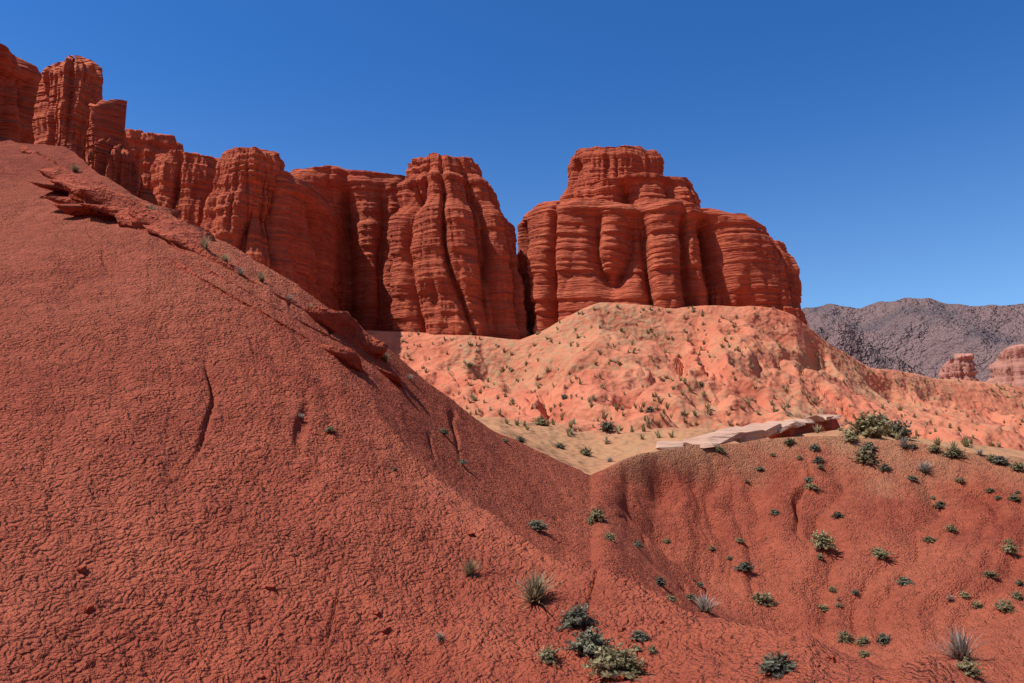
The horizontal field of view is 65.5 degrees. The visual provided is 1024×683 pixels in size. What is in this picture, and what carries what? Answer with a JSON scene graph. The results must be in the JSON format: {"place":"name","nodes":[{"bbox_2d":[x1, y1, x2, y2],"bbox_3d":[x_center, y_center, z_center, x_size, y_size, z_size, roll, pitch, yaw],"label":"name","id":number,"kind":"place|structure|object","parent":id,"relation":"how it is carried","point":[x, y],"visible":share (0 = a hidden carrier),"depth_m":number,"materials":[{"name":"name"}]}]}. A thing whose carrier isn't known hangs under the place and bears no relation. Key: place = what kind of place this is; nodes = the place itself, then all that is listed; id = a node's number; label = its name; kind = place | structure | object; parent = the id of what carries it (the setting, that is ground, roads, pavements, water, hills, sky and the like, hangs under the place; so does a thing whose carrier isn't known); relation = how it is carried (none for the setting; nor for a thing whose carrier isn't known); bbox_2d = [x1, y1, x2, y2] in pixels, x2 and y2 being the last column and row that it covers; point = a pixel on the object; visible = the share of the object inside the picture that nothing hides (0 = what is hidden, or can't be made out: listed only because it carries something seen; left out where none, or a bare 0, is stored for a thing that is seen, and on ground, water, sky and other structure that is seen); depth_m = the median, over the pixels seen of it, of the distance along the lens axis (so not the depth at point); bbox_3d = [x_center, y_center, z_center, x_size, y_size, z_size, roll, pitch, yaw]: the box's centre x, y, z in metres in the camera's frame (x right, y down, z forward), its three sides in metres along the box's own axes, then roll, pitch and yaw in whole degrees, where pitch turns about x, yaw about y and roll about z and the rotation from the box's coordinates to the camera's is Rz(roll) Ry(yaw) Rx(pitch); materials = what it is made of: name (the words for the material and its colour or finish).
{"place":"outdoors","nodes":[
{"label":"outdoors","id":0,"kind":"place"},
{"bbox_2d":[0,136,1023,682],"bbox_3d":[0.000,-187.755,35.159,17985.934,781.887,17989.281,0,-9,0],"label":"terrain","id":1,"kind":"structure","parent":0,"point":[182,480],"depth_m":15.80,"materials":[{"name":"red soil"}]},
{"bbox_2d":[0,43,41,143],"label":"crag","id":2,"kind":"structure","parent":1,"relation":"on","point":[20,79],"depth_m":37.32,"materials":[{"name":"stone"}]},
{"bbox_2d":[32,55,102,161],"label":"crag","id":3,"kind":"structure","parent":1,"relation":"on","point":[70,89],"depth_m":33.27,"materials":[{"name":"stone"}]},
{"bbox_2d":[69,164,84,171],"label":"grass tuft","id":4,"kind":"object","parent":1,"relation":"on","point":[74,167],"visible":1,"depth_m":26.57,"materials":[{"name":"plant"}]},
{"bbox_2d":[85,99,157,204],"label":"crag","id":5,"kind":"structure","parent":1,"relation":"on","point":[109,153],"depth_m":29.39,"materials":[{"name":"stone"}]},
{"bbox_2d":[144,203,157,209],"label":"shrub","id":6,"kind":"object","parent":1,"relation":"on","point":[152,208],"visible":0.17,"depth_m":21.38,"materials":[{"name":"plant"}]},
{"bbox_2d":[125,129,183,192],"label":"rock cliff","id":7,"kind":"structure","parent":1,"relation":"on","point":[147,147],"depth_m":93.81,"materials":[{"name":"stone"}]},
{"bbox_2d":[150,150,219,226],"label":"rock cliff","id":8,"kind":"structure","parent":1,"relation":"on","point":[182,180],"depth_m":87.19,"materials":[{"name":"stone"}]},
{"bbox_2d":[198,234,213,250],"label":"grass tuft","id":9,"kind":"object","parent":1,"relation":"on","point":[204,244],"visible":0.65,"depth_m":19.19,"materials":[{"name":"plant"}]},
{"bbox_2d":[19,145,401,374],"bbox_3d":[-11.926,-3.612,23.472,18.739,9.856,4.926,-5,-10,28],"label":"rock ledge","id":10,"kind":"object","parent":1,"relation":"on","point":[88,196],"visible":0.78,"depth_m":20.42,"materials":[{"name":"stone"}]},
{"bbox_2d":[220,253,229,262],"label":"grass tuft","id":11,"kind":"object","parent":1,"relation":"on","point":[226,259],"visible":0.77,"depth_m":18.70,"materials":[{"name":"plant"}]},
{"bbox_2d":[236,267,244,274],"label":"shrub","id":12,"kind":"object","parent":1,"relation":"on","point":[240,271],"visible":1,"depth_m":18.48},
{"bbox_2d":[200,146,300,285],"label":"tower","id":13,"kind":"structure","parent":1,"relation":"on","point":[241,172],"depth_m":81.27,"materials":[{"name":"stone"}]},
{"bbox_2d":[255,270,267,281],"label":"grass tuft","id":14,"kind":"object","parent":1,"relation":"on","point":[261,277],"visible":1,"depth_m":18.79,"materials":[{"name":"plant"}]},
{"bbox_2d":[172,259,367,374],"bbox_3d":[-5.438,-0.631,17.292,4.634,2.707,0.997,0,-9,3],"label":"rock ledge","id":15,"kind":"object","parent":1,"relation":"on","point":[349,357],"visible":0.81,"depth_m":16.81,"materials":[{"name":"stone"}]},
{"bbox_2d":[135,227,404,389],"bbox_3d":[-7.413,-1.496,19.540,9.392,5.329,2.879,-2,-9,14],"label":"rock ledge","id":16,"kind":"object","parent":1,"relation":"on","point":[391,376],"visible":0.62,"depth_m":18.80,"materials":[{"name":"stone"}]},
{"bbox_2d":[242,169,344,310],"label":"wall","id":17,"kind":"structure","parent":1,"relation":"on","point":[306,215],"depth_m":86.85,"materials":[{"name":"stone"}]},
{"bbox_2d":[324,425,337,431],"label":"shrub","id":18,"kind":"object","parent":1,"relation":"on","point":[330,428],"visible":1,"depth_m":13.39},
{"bbox_2d":[289,165,404,331],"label":"wall","id":19,"kind":"structure","parent":1,"relation":"on","point":[366,203],"depth_m":98.82,"materials":[{"name":"stone"}]},
{"bbox_2d":[382,351,389,361],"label":"shrub","id":20,"kind":"object","parent":1,"relation":"on","point":[385,357],"visible":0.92,"depth_m":20.03,"materials":[{"name":"plant"}]},
{"bbox_2d":[432,632,445,641],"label":"grass tuft","id":21,"kind":"object","parent":1,"relation":"on","point":[439,637],"visible":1,"depth_m":8.92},
{"bbox_2d":[439,428,450,434],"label":"shrub","id":22,"kind":"object","parent":1,"relation":"on","point":[443,431],"visible":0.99,"depth_m":19.01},
{"bbox_2d":[76,531,835,680],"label":"loose stones","id":23,"kind":"object","parent":1,"relation":"on","point":[87,608],"visible":0.97,"depth_m":8.47,"materials":[{"name":"stone"}]},
{"bbox_2d":[388,153,532,339],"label":"butte","id":24,"kind":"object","parent":1,"relation":"on","point":[453,260],"depth_m":90.39,"materials":[{"name":"stone"}]},
{"bbox_2d":[458,459,468,463],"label":"shrub","id":25,"kind":"object","parent":1,"relation":"on","point":[461,461],"visible":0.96,"depth_m":18.00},
{"bbox_2d":[458,558,484,576],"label":"grass tuft","id":26,"kind":"object","parent":1,"relation":"on","point":[469,568],"visible":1,"depth_m":10.60,"materials":[{"name":"plant"}]},
{"bbox_2d":[516,435,527,443],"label":"shrub","id":27,"kind":"object","parent":1,"relation":"on","point":[520,439],"visible":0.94,"depth_m":37.11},
{"bbox_2d":[504,568,556,609],"bbox_3d":[0.275,3.064,9.970,0.917,0.436,0.704,15,-17,-58],"label":"grass tuft","id":28,"kind":"object","parent":1,"relation":"on","point":[535,592],"visible":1,"depth_m":9.91,"materials":[{"name":"plant"}]},
{"bbox_2d":[528,519,551,530],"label":"shrub","id":29,"kind":"object","parent":1,"relation":"on","point":[537,525],"visible":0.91,"depth_m":17.31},
{"bbox_2d":[531,416,550,425],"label":"shrub","id":30,"kind":"object","parent":1,"relation":"on","point":[540,421],"visible":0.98,"depth_m":51.24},
{"bbox_2d":[536,644,558,666],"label":"shrub","id":31,"kind":"object","parent":1,"relation":"on","point":[547,655],"visible":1,"depth_m":8.50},
{"bbox_2d":[555,442,565,447],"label":"shrub","id":32,"kind":"object","parent":1,"relation":"on","point":[560,445],"visible":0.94,"depth_m":44.74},
{"bbox_2d":[554,603,602,632],"bbox_3d":[0.796,3.222,9.348,0.691,0.271,0.339,-2,-6,-34],"label":"shrub","id":33,"kind":"object","parent":1,"relation":"on","point":[577,616],"visible":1,"depth_m":9.30,"materials":[{"name":"plant"}]},
{"bbox_2d":[579,446,593,455],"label":"shrub","id":34,"kind":"object","parent":1,"relation":"on","point":[585,451],"visible":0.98,"depth_m":44.28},
{"bbox_2d":[560,626,615,658],"bbox_3d":[0.836,3.273,8.752,0.635,0.309,0.479,-4,-6,38],"label":"shrub","id":35,"kind":"object","parent":1,"relation":"on","point":[589,640],"visible":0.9,"depth_m":8.65,"materials":[{"name":"plant"}]},
{"bbox_2d":[585,506,608,520],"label":"shrub","id":36,"kind":"object","parent":1,"relation":"on","point":[595,515],"visible":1,"depth_m":21.10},
{"bbox_2d":[597,420,615,431],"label":"shrub","id":37,"kind":"object","parent":1,"relation":"on","point":[606,426],"visible":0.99,"depth_m":50.99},
{"bbox_2d":[602,532,615,540],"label":"shrub","id":38,"kind":"object","parent":1,"relation":"on","point":[610,536],"visible":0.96,"depth_m":18.53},
{"bbox_2d":[581,642,640,680],"bbox_3d":[1.071,3.283,8.199,0.708,0.350,0.550,6,-16,-10],"label":"shrub","id":39,"kind":"object","parent":1,"relation":"on","point":[608,664],"visible":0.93,"depth_m":8.12,"materials":[{"name":"plant"}]},
{"bbox_2d":[612,653,652,678],"bbox_3d":[1.204,3.303,8.141,0.456,0.227,0.356,-9,-15,39],"label":"shrub","id":40,"kind":"object","parent":1,"relation":"on","point":[631,665],"visible":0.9,"depth_m":8.10,"materials":[{"name":"plant"}]},
{"bbox_2d":[633,644,642,650],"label":"shrub","id":41,"kind":"object","parent":1,"relation":"on","point":[637,647],"visible":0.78,"depth_m":8.62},
{"bbox_2d":[627,630,649,641],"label":"shrub","id":42,"kind":"object","parent":1,"relation":"on","point":[640,635],"visible":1,"depth_m":8.79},
{"bbox_2d":[633,540,644,547],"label":"shrub","id":43,"kind":"object","parent":1,"relation":"on","point":[637,543],"visible":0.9,"depth_m":21.20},
{"bbox_2d":[517,198,780,334],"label":"rock butte","id":44,"kind":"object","parent":1,"relation":"on","point":[575,255],"depth_m":89.27,"materials":[{"name":"stone"}]},
{"bbox_2d":[559,172,700,207],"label":"tower step","id":45,"kind":"object","parent":44,"relation":"on","point":[642,188],"visible":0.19,"depth_m":96.00,"materials":[{"name":"stone"}]},
{"bbox_2d":[567,145,663,203],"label":"tower cap","id":46,"kind":"object","parent":45,"relation":"on","point":[595,163],"visible":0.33,"depth_m":99.52,"materials":[{"name":"stone"}]},
{"bbox_2d":[645,406,655,412],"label":"shrub","id":47,"kind":"object","parent":1,"relation":"on","point":[650,409],"visible":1,"depth_m":55.80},
{"bbox_2d":[647,645,657,654],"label":"shrub","id":48,"kind":"object","parent":1,"relation":"on","point":[652,650],"visible":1,"depth_m":8.48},
{"bbox_2d":[654,575,669,586],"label":"shrub","id":49,"kind":"object","parent":1,"relation":"on","point":[660,581],"visible":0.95,"depth_m":17.34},
{"bbox_2d":[662,538,670,542],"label":"shrub","id":50,"kind":"object","parent":1,"relation":"on","point":[666,540],"visible":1,"depth_m":24.98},
{"bbox_2d":[666,595,678,601],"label":"shrub","id":51,"kind":"object","parent":1,"relation":"on","point":[671,598],"visible":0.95,"depth_m":16.18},
{"bbox_2d":[685,594,695,600],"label":"shrub","id":52,"kind":"object","parent":1,"relation":"on","point":[690,597],"visible":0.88,"depth_m":18.32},
{"bbox_2d":[691,593,722,612],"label":"grass tuft","id":53,"kind":"object","parent":1,"relation":"on","point":[704,606],"visible":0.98,"depth_m":17.86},
{"bbox_2d":[400,304,1023,448],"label":"shrubs","id":54,"kind":"object","parent":1,"relation":"on","point":[965,442],"visible":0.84,"depth_m":67.53,"materials":[{"name":"plant"}]},
{"bbox_2d":[715,445,726,452],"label":"shrub","id":55,"kind":"object","parent":1,"relation":"on","point":[720,449],"visible":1,"depth_m":30.10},
{"bbox_2d":[734,537,745,542],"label":"shrub","id":56,"kind":"object","parent":1,"relation":"on","point":[741,540],"visible":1,"depth_m":25.38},
{"bbox_2d":[730,561,759,570],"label":"shrub","id":57,"kind":"object","parent":1,"relation":"on","point":[743,566],"visible":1,"depth_m":23.97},
{"bbox_2d":[656,414,841,449],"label":"pale slab","id":58,"kind":"structure","parent":1,"relation":"on","point":[751,432],"depth_m":35.06,"materials":[{"name":"stone"}]},
{"bbox_2d":[702,240,807,324],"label":"rock cliff","id":59,"kind":"structure","parent":1,"relation":"on","point":[790,292],"depth_m":89.52,"materials":[{"name":"stone"}]},
{"bbox_2d":[742,591,781,606],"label":"shrub","id":60,"kind":"object","parent":1,"relation":"on","point":[762,599],"visible":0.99,"depth_m":22.38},
{"bbox_2d":[769,509,779,514],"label":"shrub","id":61,"kind":"object","parent":1,"relation":"on","point":[774,512],"visible":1,"depth_m":26.71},
{"bbox_2d":[752,651,801,680],"bbox_3d":[2.486,3.006,7.446,0.464,0.187,0.423,-4,-5,0],"label":"shrub","id":62,"kind":"object","parent":1,"relation":"on","point":[778,666],"visible":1,"depth_m":7.37,"materials":[{"name":"plant"}]},
{"bbox_2d":[783,437,795,444],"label":"shrub","id":63,"kind":"object","parent":1,"relation":"on","point":[788,441],"visible":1,"depth_m":30.86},
{"bbox_2d":[768,419,839,438],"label":"slab base","id":64,"kind":"object","parent":1,"relation":"on","point":[831,424],"visible":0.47,"depth_m":49.50,"materials":[{"name":"stone"}]},
{"bbox_2d":[803,476,814,484],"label":"shrub","id":65,"kind":"object","parent":1,"relation":"on","point":[808,480],"visible":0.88,"depth_m":28.66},
{"bbox_2d":[804,483,821,488],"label":"shrub","id":66,"kind":"object","parent":1,"relation":"on","point":[811,486],"visible":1,"depth_m":28.02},
{"bbox_2d":[808,443,820,450],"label":"shrub","id":67,"kind":"object","parent":1,"relation":"on","point":[815,447],"visible":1,"depth_m":30.37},
{"bbox_2d":[810,456,825,462],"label":"shrub","id":68,"kind":"object","parent":1,"relation":"on","point":[818,459],"visible":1,"depth_m":29.69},
{"bbox_2d":[817,604,829,610],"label":"shrub","id":69,"kind":"object","parent":1,"relation":"on","point":[823,608],"visible":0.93,"depth_m":22.12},
{"bbox_2d":[810,530,837,549],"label":"shrub","id":70,"kind":"object","parent":1,"relation":"on","point":[821,540],"visible":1,"depth_m":24.53,"materials":[{"name":"plant"}]},
{"bbox_2d":[828,586,836,592],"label":"shrub","id":71,"kind":"object","parent":1,"relation":"on","point":[832,589],"visible":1,"depth_m":22.68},
{"bbox_2d":[832,511,845,517],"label":"shrub","id":72,"kind":"object","parent":1,"relation":"on","point":[838,514],"visible":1,"depth_m":26.14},
{"bbox_2d":[834,630,853,643],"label":"shrub","id":73,"kind":"object","parent":1,"relation":"on","point":[844,636],"visible":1,"depth_m":20.22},
{"bbox_2d":[842,429,858,440],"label":"shrub","id":74,"kind":"object","parent":1,"relation":"on","point":[850,436],"visible":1,"depth_m":30.75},
{"bbox_2d":[854,635,869,646],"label":"shrub","id":75,"kind":"object","parent":1,"relation":"on","point":[863,641],"visible":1,"depth_m":19.89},
{"bbox_2d":[858,649,872,656],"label":"shrub","id":76,"kind":"object","parent":1,"relation":"on","point":[863,653],"visible":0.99,"depth_m":19.28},
{"bbox_2d":[848,446,883,463],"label":"shrub","id":77,"kind":"object","parent":1,"relation":"on","point":[865,456],"visible":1,"depth_m":29.46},
{"bbox_2d":[855,442,878,450],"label":"shrub","id":78,"kind":"object","parent":1,"relation":"on","point":[869,445],"visible":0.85,"depth_m":30.06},
{"bbox_2d":[838,410,902,437],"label":"shrub","id":79,"kind":"object","parent":1,"relation":"on","point":[876,428],"visible":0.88,"depth_m":43.98,"materials":[{"name":"plant"}]},
{"bbox_2d":[869,546,895,559],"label":"shrub","id":80,"kind":"object","parent":1,"relation":"on","point":[879,552],"visible":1,"depth_m":23.74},
{"bbox_2d":[877,463,889,470],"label":"shrub","id":81,"kind":"object","parent":1,"relation":"on","point":[885,466],"visible":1,"depth_m":28.88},
{"bbox_2d":[874,632,892,645],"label":"shrub","id":82,"kind":"object","parent":1,"relation":"on","point":[882,639],"visible":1,"depth_m":19.79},
{"bbox_2d":[875,414,892,420],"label":"shrub","id":83,"kind":"object","parent":1,"relation":"on","point":[879,415],"visible":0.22,"depth_m":68.05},
{"bbox_2d":[886,419,913,439],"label":"shrub","id":84,"kind":"object","parent":1,"relation":"on","point":[905,430],"visible":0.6,"depth_m":46.74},
{"bbox_2d":[898,437,910,447],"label":"shrub","id":85,"kind":"object","parent":1,"relation":"on","point":[904,444],"visible":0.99,"depth_m":29.84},
{"bbox_2d":[895,575,914,585],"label":"shrub","id":86,"kind":"object","parent":1,"relation":"on","point":[904,581],"visible":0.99,"depth_m":22.27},
{"bbox_2d":[906,475,919,481],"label":"shrub","id":87,"kind":"object","parent":1,"relation":"on","point":[910,477],"visible":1,"depth_m":28.20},
{"bbox_2d":[916,460,933,472],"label":"grass tuft","id":88,"kind":"object","parent":1,"relation":"on","point":[924,467],"visible":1,"depth_m":28.56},
{"bbox_2d":[921,535,938,542],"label":"shrub","id":89,"kind":"object","parent":1,"relation":"on","point":[929,539],"visible":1,"depth_m":24.61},
{"bbox_2d":[926,443,943,451],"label":"shrub","id":90,"kind":"object","parent":1,"relation":"on","point":[933,448],"visible":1,"depth_m":29.38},
{"bbox_2d":[932,500,944,507],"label":"shrub","id":91,"kind":"object","parent":1,"relation":"on","point":[940,503],"visible":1,"depth_m":27.05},
{"bbox_2d":[942,523,956,532],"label":"shrub","id":92,"kind":"object","parent":1,"relation":"on","point":[950,528],"visible":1,"depth_m":24.87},
{"bbox_2d":[937,446,969,457],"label":"shrub","id":93,"kind":"object","parent":1,"relation":"on","point":[953,452],"visible":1,"depth_m":28.95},
{"bbox_2d":[937,353,978,380],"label":"rock butte","id":94,"kind":"object","parent":1,"relation":"on","point":[961,366],"visible":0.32,"depth_m":267.43,"materials":[{"name":"stone"}]},
{"bbox_2d":[929,624,989,661],"bbox_3d":[10.147,6.862,18.171,1.256,0.806,1.347,8,-12,-41],"label":"grass tuft","id":95,"kind":"object","parent":1,"relation":"on","point":[960,649],"visible":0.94,"depth_m":18.05,"materials":[{"name":"plant"}]},
{"bbox_2d":[955,477,965,482],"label":"shrub","id":96,"kind":"object","parent":1,"relation":"on","point":[960,479],"visible":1,"depth_m":27.71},
{"bbox_2d":[960,591,969,597],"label":"shrub","id":97,"kind":"object","parent":1,"relation":"on","point":[964,594],"visible":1,"depth_m":21.29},
{"bbox_2d":[953,656,988,677],"bbox_3d":[4.105,2.921,7.152,0.254,0.166,0.236,-2,-9,15],"label":"shrub","id":98,"kind":"object","parent":1,"relation":"on","point":[966,667],"visible":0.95,"depth_m":7.11,"materials":[{"name":"plant"}]},
{"bbox_2d":[972,600,982,609],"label":"shrub","id":99,"kind":"object","parent":1,"relation":"on","point":[977,604],"visible":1,"depth_m":20.92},
{"bbox_2d":[974,449,983,455],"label":"shrub","id":100,"kind":"object","parent":1,"relation":"on","point":[979,453],"visible":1,"depth_m":28.97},
{"bbox_2d":[980,570,998,577],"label":"shrub","id":101,"kind":"object","parent":1,"relation":"on","point":[989,573],"visible":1,"depth_m":22.01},
{"bbox_2d":[984,487,994,491],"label":"shrub","id":102,"kind":"object","parent":1,"relation":"on","point":[988,490],"visible":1,"depth_m":26.95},
{"bbox_2d":[986,453,994,459],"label":"shrub","id":103,"kind":"object","parent":1,"relation":"on","point":[989,457],"visible":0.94,"depth_m":28.50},
{"bbox_2d":[989,455,1012,464],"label":"shrub","id":104,"kind":"object","parent":1,"relation":"on","point":[998,459],"visible":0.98,"depth_m":28.14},
{"bbox_2d":[985,344,1023,386],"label":"rock butte","id":105,"kind":"object","parent":1,"relation":"on","point":[1006,367],"visible":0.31,"depth_m":277.32,"materials":[{"name":"stone"}]},
{"bbox_2d":[991,597,1022,613],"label":"shrub","id":106,"kind":"object","parent":1,"relation":"on","point":[1003,606],"visible":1,"depth_m":20.28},
{"bbox_2d":[1003,539,1013,542],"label":"shrub","id":107,"kind":"object","parent":1,"relation":"on","point":[1008,540],"visible":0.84,"depth_m":23.70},
{"bbox_2d":[999,541,1021,553],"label":"shrub","id":108,"kind":"object","parent":1,"relation":"on","point":[1010,547],"visible":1,"depth_m":23.18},
{"bbox_2d":[1006,493,1023,500],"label":"shrub","id":109,"kind":"object","parent":1,"relation":"on","point":[1014,497],"visible":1,"depth_m":26.36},
{"bbox_2d":[1008,591,1023,600],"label":"shrub","id":110,"kind":"object","parent":1,"relation":"on","point":[1016,595],"visible":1,"depth_m":20.69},
{"bbox_2d":[1009,461,1023,470],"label":"shrub","id":111,"kind":"object","parent":1,"relation":"on","point":[1017,466],"visible":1,"depth_m":27.60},
{"bbox_2d":[1014,579,1023,585],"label":"shrub","id":112,"kind":"object","parent":1,"relation":"on","point":[1019,582],"visible":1,"depth_m":21.42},
{"bbox_2d":[0,0,1023,308],"label":"sky","id":113,"kind":"structure","parent":0,"point":[881,142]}
]}

